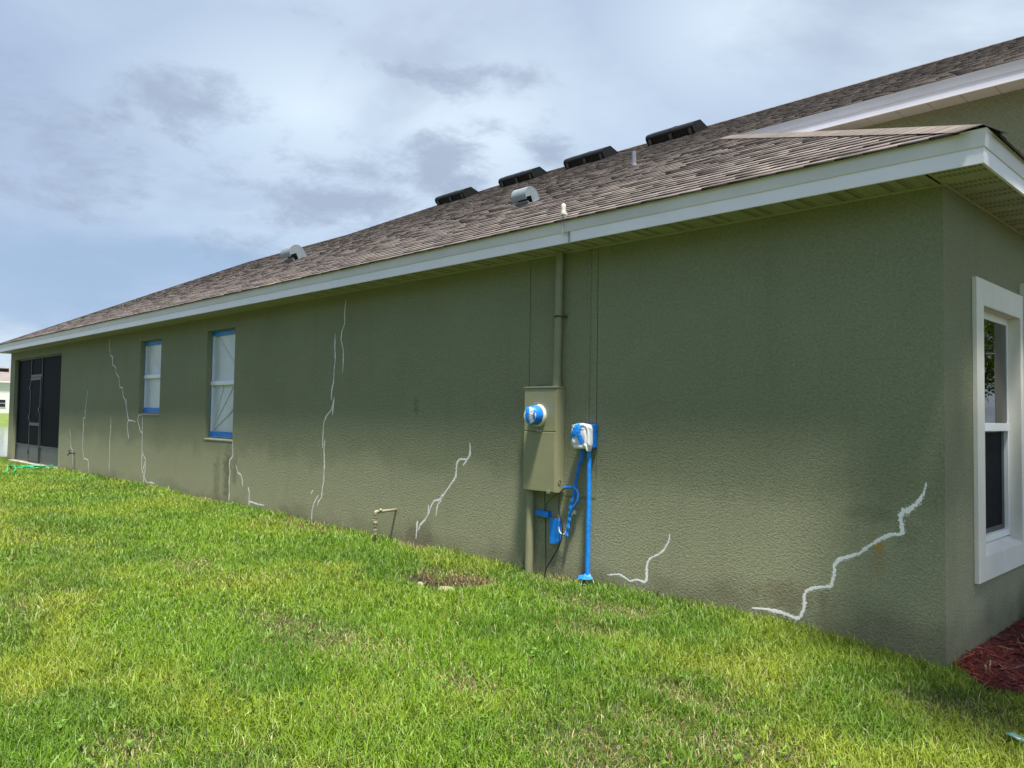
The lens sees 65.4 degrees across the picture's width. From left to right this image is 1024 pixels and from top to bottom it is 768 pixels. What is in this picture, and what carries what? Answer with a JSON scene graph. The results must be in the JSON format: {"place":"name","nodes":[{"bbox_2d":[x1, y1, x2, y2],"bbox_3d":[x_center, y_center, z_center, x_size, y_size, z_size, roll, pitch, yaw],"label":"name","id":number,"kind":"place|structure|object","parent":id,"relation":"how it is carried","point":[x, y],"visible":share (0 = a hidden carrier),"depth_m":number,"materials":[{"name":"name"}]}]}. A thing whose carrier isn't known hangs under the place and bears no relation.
{"place":"outdoors","nodes":[
{"label":"outdoors","id":0,"kind":"place"},
{"bbox_2d":[0,426,7,456],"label":"pond water","id":1,"kind":"structure","parent":0,"point":[3,440],"depth_m":66.04,"materials":[{"name":"grey liquid"}]},
{"bbox_2d":[0,413,1023,767],"bbox_3d":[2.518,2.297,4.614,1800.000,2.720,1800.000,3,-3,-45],"label":"ground","id":2,"kind":"structure","parent":0,"point":[4,419],"depth_m":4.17,"materials":[{"name":"green plant"}]},
{"bbox_2d":[0,366,10,412],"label":"neighbour house","id":3,"kind":"structure","parent":2,"relation":"on","point":[5,373],"depth_m":143.94,"materials":[{"name":"white"}]},
{"bbox_2d":[0,399,5,406],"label":"window","id":4,"kind":"structure","parent":3,"relation":"in","point":[2,401],"depth_m":143.46,"materials":[{"name":"white glass"}]},
{"bbox_2d":[5,465,53,472],"bbox_3d":[-10.122,1.747,16.788,0.795,0.151,1.904,2,-3,-23],"label":"garden hose","id":5,"kind":"object","parent":2,"relation":"on","point":[27,466],"visible":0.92,"depth_m":16.84,"materials":[{"name":"green rubber"}]},
{"bbox_2d":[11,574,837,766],"bbox_3d":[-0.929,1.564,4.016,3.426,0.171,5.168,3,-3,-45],"label":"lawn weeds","id":6,"kind":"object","parent":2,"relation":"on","point":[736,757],"visible":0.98,"depth_m":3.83,"materials":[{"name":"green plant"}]},
{"bbox_2d":[0,36,1023,670],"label":"house","id":7,"kind":"structure","parent":2,"relation":"on","point":[796,326],"depth_m":6.29,"materials":[{"name":"green paint"}]},
{"bbox_2d":[27,377,41,462],"bbox_3d":[-11.222,0.837,18.688,0.081,1.985,0.895,3,-3,-45],"label":"screen door","id":8,"kind":"structure","parent":7,"relation":"in","point":[35,388],"depth_m":18.68,"materials":[{"name":"brown metal"}]},
{"bbox_2d":[138,339,161,414],"bbox_3d":[-6.106,-0.108,13.594,0.146,1.282,0.925,3,-3,-45],"label":"window","id":9,"kind":"structure","parent":7,"relation":"in","point":[151,400],"depth_m":13.72,"materials":[{"name":"white glass"}]},
{"bbox_2d":[204,328,235,441],"bbox_3d":[-4.214,0.013,11.668,0.147,1.627,0.920,3,-3,-45],"label":"window","id":10,"kind":"structure","parent":7,"relation":"in","point":[223,341],"depth_m":11.77,"materials":[{"name":"white glass"}]},
{"bbox_2d":[280,245,306,263],"bbox_3d":[-3.798,-2.249,13.875,0.339,0.296,0.340,3,-3,-45],"label":"exhaust hood","id":11,"kind":"object","parent":7,"relation":"attached to","point":[293,252],"visible":0.99,"depth_m":13.77,"materials":[{"name":"silver metal"}]},
{"bbox_2d":[372,508,396,543],"bbox_3d":[-1.336,1.509,8.358,0.300,0.421,0.063,3,-3,-45],"label":"gas pipe","id":12,"kind":"object","parent":7,"relation":"attached to","point":[375,517],"visible":0.99,"depth_m":8.27,"materials":[{"name":"beige plastic"}]},
{"bbox_2d":[435,187,479,205],"bbox_3d":[-1.149,-3.901,16.688,0.481,0.286,0.960,3,-3,-45],"label":"roof vent","id":13,"kind":"object","parent":7,"relation":"attached to","point":[455,195],"visible":0.98,"depth_m":16.45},
{"bbox_2d":[498,166,549,188],"bbox_3d":[0.214,-3.964,15.393,0.481,0.286,0.960,3,-3,-45],"label":"roof vent","id":14,"kind":"object","parent":7,"relation":"attached to","point":[523,176],"visible":0.99,"depth_m":15.17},
{"bbox_2d":[511,186,539,207],"bbox_3d":[0.161,-2.206,9.448,0.251,0.219,0.260,3,-3,-45],"label":"exhaust hood","id":15,"kind":"object","parent":7,"relation":"attached to","point":[525,195],"visible":1,"depth_m":9.37,"materials":[{"name":"silver metal"}]},
{"bbox_2d":[535,510,551,517],"bbox_3d":[0.274,1.123,6.922,0.051,0.056,0.152,3,-3,-45],"label":"junction box","id":16,"kind":"object","parent":7,"relation":"attached to","point":[543,513],"visible":1,"depth_m":6.89,"materials":[{"name":"blue plastic"}]},
{"bbox_2d":[523,251,566,574],"bbox_3d":[0.236,0.286,6.872,0.237,2.850,0.407,3,-3,-45],"label":"meter cabinet","id":17,"kind":"object","parent":7,"relation":"attached to","point":[544,428],"visible":0.98,"depth_m":6.83,"materials":[{"name":"metal"}]},
{"bbox_2d":[544,492,545,568],"bbox_3d":[0.288,1.283,6.924,0.008,0.710,0.033,3,-3,-45],"label":"ground wire","id":18,"kind":"object","parent":7,"relation":"attached to","point":[545,536],"visible":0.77,"depth_m":6.92,"materials":[{"name":"metal"}]},
{"bbox_2d":[549,518,560,543],"bbox_3d":[0.370,1.257,6.824,0.041,0.222,0.116,3,-3,-45],"label":"outlet box","id":19,"kind":"object","parent":7,"relation":"attached to","point":[554,533],"visible":0.89,"depth_m":6.80,"materials":[{"name":"blue plastic"}]},
{"bbox_2d":[561,204,569,241],"bbox_3d":[0.429,-1.310,6.476,0.049,0.315,0.072,3,-3,-45],"label":"rain sensor","id":20,"kind":"object","parent":7,"relation":"attached to","point":[563,210],"visible":1,"depth_m":6.47,"materials":[{"name":"plastic"}]},
{"bbox_2d":[559,510,576,534],"bbox_3d":[0.459,1.169,6.726,0.186,0.216,0.034,-1,-3,37],"label":"white cable","id":21,"kind":"object","parent":7,"relation":"attached to","point":[574,512],"visible":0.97,"depth_m":6.68,"materials":[{"name":"plastic"}]},
{"bbox_2d":[563,422,596,536],"bbox_3d":[0.540,0.800,6.607,0.137,0.964,0.325,3,-3,-45],"label":"telephone box","id":22,"kind":"object","parent":7,"relation":"attached to","point":[583,436],"visible":1,"depth_m":6.55,"materials":[{"name":"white plastic"}]},
{"bbox_2d":[544,488,563,578],"bbox_3d":[0.354,1.262,6.723,0.170,0.778,0.041,0,-2,19],"label":"black cable","id":23,"kind":"object","parent":22,"relation":"hanging from","point":[561,534],"visible":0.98,"depth_m":6.72,"materials":[{"name":"black rubber"}]},
{"bbox_2d":[578,450,592,580],"bbox_3d":[0.597,1.060,6.519,0.096,1.072,0.153,3,-3,-45],"label":"blue pipe","id":24,"kind":"object","parent":22,"relation":"attached to","point":[587,576],"visible":0.95,"depth_m":6.51,"materials":[{"name":"blue plastic"}]},
{"bbox_2d":[587,249,590,423],"bbox_3d":[0.644,-0.403,6.657,0.012,1.478,0.021,3,-3,-45],"label":"wall wire","id":25,"kind":"object","parent":7,"relation":"attached to","point":[589,338],"depth_m":6.65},
{"bbox_2d":[563,146,620,169],"bbox_3d":[1.409,-4.013,14.241,0.481,0.286,0.960,3,-3,-45],"label":"roof vent","id":26,"kind":"object","parent":7,"relation":"attached to","point":[591,156],"visible":0.96,"depth_m":14.03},
{"bbox_2d":[630,151,636,165],"bbox_3d":[1.522,-2.789,9.963,0.091,0.235,0.090,3,-3,-45],"label":"plumbing vent","id":27,"kind":"object","parent":7,"relation":"on","point":[633,163],"visible":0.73,"depth_m":9.94,"materials":[{"name":"grey plastic"}]},
{"bbox_2d":[645,119,709,146],"bbox_3d":[2.681,-4.056,12.982,0.481,0.286,0.960,3,-3,-45],"label":"roof vent","id":28,"kind":"object","parent":7,"relation":"attached to","point":[682,130],"visible":0.99,"depth_m":12.78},
{"bbox_2d":[972,276,1023,583],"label":"window","id":29,"kind":"structure","parent":7,"relation":"in","point":[997,312],"depth_m":5.64,"materials":[{"name":"white plastic"}]},
{"bbox_2d":[1019,283,1023,376],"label":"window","id":30,"kind":"structure","parent":7,"relation":"in","point":[1021,286],"depth_m":5.90,"materials":[{"name":"white plastic"}]},
{"bbox_2d":[960,619,1023,693],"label":"mulch bed","id":31,"kind":"object","parent":2,"relation":"on","point":[1005,634],"visible":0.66,"depth_m":4.76,"materials":[{"name":"brown wood"}]},
{"bbox_2d":[1004,732,1023,742],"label":"fallen leaf","id":32,"kind":"object","parent":2,"relation":"on","point":[1015,735],"visible":0.99,"depth_m":3.65,"materials":[{"name":"teal plant"}]},
{"bbox_2d":[0,0,1023,366],"label":"sky","id":33,"kind":"structure","parent":0,"point":[147,147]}
]}

